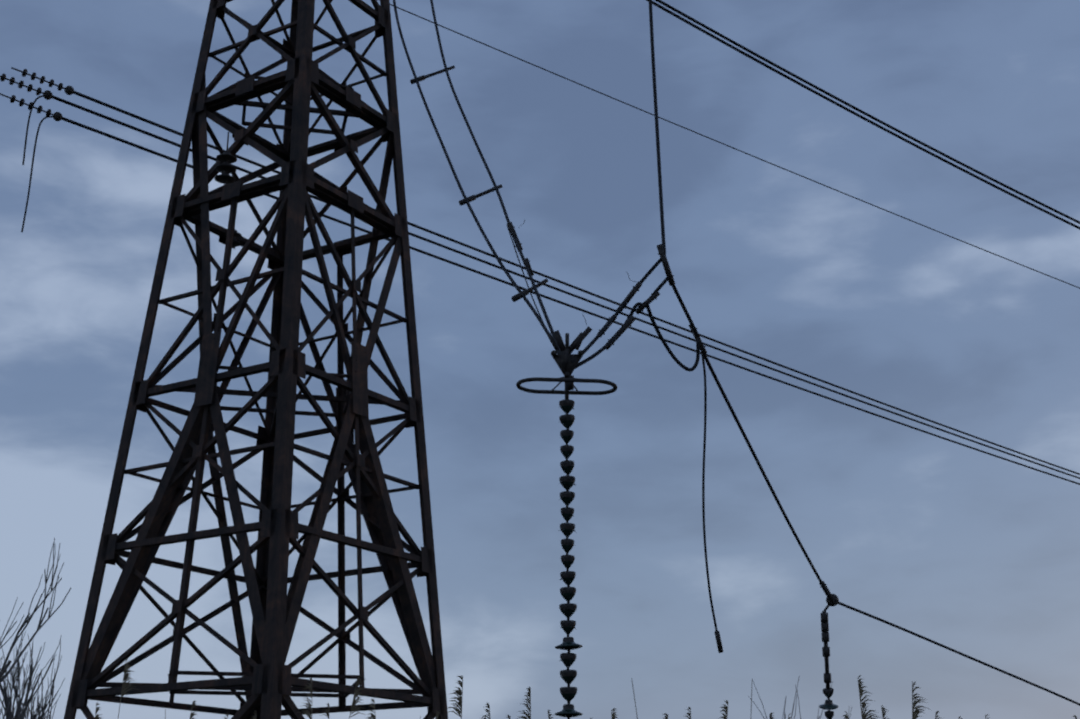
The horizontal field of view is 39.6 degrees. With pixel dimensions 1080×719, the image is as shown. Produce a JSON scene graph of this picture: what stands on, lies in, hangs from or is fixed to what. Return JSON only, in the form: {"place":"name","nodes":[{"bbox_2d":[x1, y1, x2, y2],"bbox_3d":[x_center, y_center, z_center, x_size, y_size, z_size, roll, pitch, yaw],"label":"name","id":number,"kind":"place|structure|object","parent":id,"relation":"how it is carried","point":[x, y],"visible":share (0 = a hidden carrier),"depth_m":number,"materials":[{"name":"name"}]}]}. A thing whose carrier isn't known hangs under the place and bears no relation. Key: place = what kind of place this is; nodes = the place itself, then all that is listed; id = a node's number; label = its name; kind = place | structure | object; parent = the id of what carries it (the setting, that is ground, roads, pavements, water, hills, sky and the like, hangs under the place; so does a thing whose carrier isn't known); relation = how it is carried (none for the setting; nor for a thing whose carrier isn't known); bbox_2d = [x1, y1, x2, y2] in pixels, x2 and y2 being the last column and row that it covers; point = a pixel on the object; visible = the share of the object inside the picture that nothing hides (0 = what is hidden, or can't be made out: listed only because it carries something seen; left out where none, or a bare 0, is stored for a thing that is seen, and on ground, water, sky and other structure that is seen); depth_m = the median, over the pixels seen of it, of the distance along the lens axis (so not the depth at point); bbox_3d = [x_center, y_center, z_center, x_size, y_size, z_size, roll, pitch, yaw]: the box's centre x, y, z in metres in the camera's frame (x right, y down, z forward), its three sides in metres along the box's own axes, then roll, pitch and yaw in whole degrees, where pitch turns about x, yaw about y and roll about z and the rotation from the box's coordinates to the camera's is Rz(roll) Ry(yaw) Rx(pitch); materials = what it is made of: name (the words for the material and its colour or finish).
{"place":"outdoors","nodes":[
{"label":"outdoors","id":0,"kind":"place"},
{"bbox_2d":[0,538,851,718],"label":"bare shrubs","id":1,"kind":"object","parent":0,"point":[20,712],"visible":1,"depth_m":31.63,"materials":[{"name":"black plant"}]},
{"bbox_2d":[0,0,1079,718],"label":"sky","id":2,"kind":"structure","parent":0,"point":[973,553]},
{"bbox_2d":[21,0,1079,705],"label":"conductors","id":3,"kind":"object","parent":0,"point":[623,304],"visible":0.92,"depth_m":33.55,"materials":[{"name":"metal"}]},
{"bbox_2d":[0,65,838,688],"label":"line fittings","id":4,"kind":"object","parent":3,"relation":"attached to","point":[564,359],"visible":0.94,"depth_m":15.76,"materials":[{"name":"black metal"}]},
{"bbox_2d":[516,376,617,398],"bbox_3d":[0.258,0.278,14.450,0.979,0.300,0.440,0,-18,1],"label":"grading ring","id":5,"kind":"object","parent":4,"relation":"attached to","point":[566,392],"visible":0.83,"depth_m":14.42,"materials":[{"name":"black metal"}]},
{"bbox_2d":[555,399,582,718],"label":"insulator string","id":6,"kind":"object","parent":5,"relation":"hanging from","point":[568,610],"visible":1,"depth_m":13.87,"materials":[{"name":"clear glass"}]},
{"bbox_2d":[819,688,838,718],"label":"insulator string","id":7,"kind":"object","parent":4,"relation":"attached to","point":[829,706],"visible":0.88,"depth_m":19.87,"materials":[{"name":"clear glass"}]},
{"label":"ground","id":8,"kind":"structure","parent":0,"visible":0},
{"bbox_2d":[64,0,447,718],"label":"pylon","id":9,"kind":"object","parent":8,"relation":"on","point":[268,682],"visible":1,"depth_m":24.96,"materials":[{"name":"metal"}]},
{"bbox_2d":[214,132,241,247],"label":"support insulators","id":10,"kind":"object","parent":9,"relation":"attached to","point":[225,169],"visible":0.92,"depth_m":22.51,"materials":[{"name":"black ceramic"}]},
{"bbox_2d":[95,659,1076,718],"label":"reeds","id":11,"kind":"object","parent":8,"relation":"on","point":[864,715],"visible":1,"depth_m":11.04,"materials":[{"name":"black plant"}]}
]}

